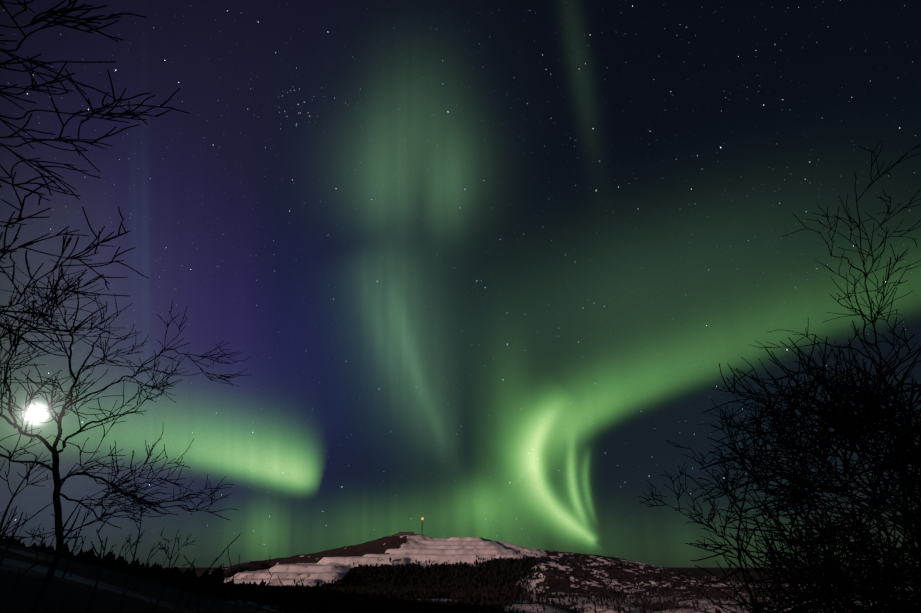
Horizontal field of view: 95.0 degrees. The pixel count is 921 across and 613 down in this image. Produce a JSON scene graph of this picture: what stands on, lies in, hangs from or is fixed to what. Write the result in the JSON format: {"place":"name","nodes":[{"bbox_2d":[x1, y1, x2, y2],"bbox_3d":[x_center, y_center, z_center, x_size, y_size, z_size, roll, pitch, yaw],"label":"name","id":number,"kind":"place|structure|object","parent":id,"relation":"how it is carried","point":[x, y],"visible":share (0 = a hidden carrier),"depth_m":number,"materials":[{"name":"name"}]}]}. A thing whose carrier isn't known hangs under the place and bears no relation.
{"place":"outdoors","nodes":[
{"label":"outdoors","id":0,"kind":"place"},
{"bbox_2d":[0,541,920,612],"bbox_3d":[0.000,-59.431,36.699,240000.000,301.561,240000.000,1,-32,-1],"label":"ground","id":1,"kind":"structure","parent":0,"point":[79,583],"depth_m":17.43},
{"bbox_2d":[0,447,51,530],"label":"bare shrub","id":2,"kind":"object","parent":1,"relation":"on","point":[28,474],"visible":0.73,"depth_m":12.81,"materials":[{"name":"black plant"}]},
{"bbox_2d":[0,0,190,355],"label":"birch","id":3,"kind":"object","parent":1,"relation":"on","point":[52,12],"visible":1,"depth_m":3.42,"materials":[{"name":"black plant"}]},
{"bbox_2d":[0,259,251,612],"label":"birch","id":4,"kind":"object","parent":1,"relation":"on","point":[58,528],"visible":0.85,"depth_m":7.87,"materials":[{"name":"black plant"}]},
{"bbox_2d":[118,488,146,584],"bbox_3d":[-14.797,10.178,18.820,2.464,3.914,1.070,-18,-36,26],"label":"bare shrub","id":5,"kind":"object","parent":1,"relation":"on","point":[136,544],"visible":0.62,"depth_m":18.65,"materials":[{"name":"black plant"}]},
{"bbox_2d":[157,528,194,586],"bbox_3d":[-17.521,15.131,25.475,2.035,3.091,1.179,27,-41,-36],"label":"bare shrub","id":6,"kind":"object","parent":1,"relation":"on","point":[162,548],"visible":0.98,"depth_m":25.43,"materials":[{"name":"black plant"}]},
{"bbox_2d":[0,500,440,612],"bbox_3d":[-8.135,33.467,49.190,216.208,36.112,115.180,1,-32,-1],"label":"scrub shrub","id":7,"kind":"object","parent":1,"relation":"on","point":[100,567],"visible":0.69,"depth_m":12.25,"materials":[{"name":"black plant"}]},
{"bbox_2d":[0,533,901,612],"bbox_3d":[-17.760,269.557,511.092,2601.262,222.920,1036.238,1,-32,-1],"label":"valley forest","id":8,"kind":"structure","parent":1,"relation":"on","point":[317,600],"depth_m":178.51,"materials":[{"name":"black plant"}]},
{"bbox_2d":[637,392,854,608],"bbox_3d":[7.681,6.522,10.897,5.462,8.869,2.232,-23,-38,32],"label":"birch","id":9,"kind":"object","parent":1,"relation":"on","point":[734,501],"visible":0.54,"depth_m":11.93,"materials":[{"name":"black plant"}]},
{"bbox_2d":[679,334,920,612],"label":"birch bush","id":10,"kind":"object","parent":1,"relation":"on","point":[772,552],"visible":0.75,"depth_m":2.88,"materials":[{"name":"black plant"}]},
{"bbox_2d":[703,345,920,612],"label":"birch","id":11,"kind":"object","parent":1,"relation":"on","point":[883,609],"visible":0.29,"depth_m":3.41,"materials":[{"name":"black plant"}]},
{"bbox_2d":[724,320,920,601],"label":"birch bush","id":12,"kind":"object","parent":1,"relation":"on","point":[897,444],"visible":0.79,"depth_m":2.67,"materials":[{"name":"black plant"}]},
{"bbox_2d":[733,521,920,612],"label":"birch bush","id":13,"kind":"object","parent":1,"relation":"on","point":[824,598],"visible":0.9,"depth_m":2.09,"materials":[{"name":"black plant"}]},
{"bbox_2d":[750,140,920,603],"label":"tall birch","id":14,"kind":"object","parent":1,"relation":"on","point":[874,319],"visible":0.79,"depth_m":6.43,"materials":[{"name":"black plant"}]},
{"bbox_2d":[782,473,920,610],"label":"birch bush","id":15,"kind":"object","parent":1,"relation":"on","point":[902,557],"visible":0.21,"depth_m":3.05,"materials":[{"name":"black plant"}]},
{"bbox_2d":[853,402,920,571],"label":"birch bush","id":16,"kind":"object","parent":1,"relation":"on","point":[896,499],"visible":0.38,"depth_m":2.70,"materials":[{"name":"black plant"}]},
{"bbox_2d":[0,0,920,566],"label":"sky","id":17,"kind":"structure","parent":0,"point":[476,265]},
{"bbox_2d":[196,534,891,597],"bbox_3d":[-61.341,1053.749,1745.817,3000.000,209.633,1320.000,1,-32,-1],"label":"hill","id":18,"kind":"structure","parent":0,"point":[313,569],"depth_m":1557.08,"materials":[{"name":"white snow"}]},
{"bbox_2d":[394,532,413,535],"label":"summit station","id":19,"kind":"object","parent":18,"relation":"on","point":[404,533],"visible":0.96,"depth_m":1818.78,"materials":[{"name":"grey concrete"}]},
{"bbox_2d":[247,550,913,603],"bbox_3d":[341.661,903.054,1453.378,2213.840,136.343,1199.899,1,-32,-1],"label":"forest hill","id":20,"kind":"structure","parent":0,"point":[454,587],"depth_m":1373.79,"materials":[{"name":"black plant"}]}
]}

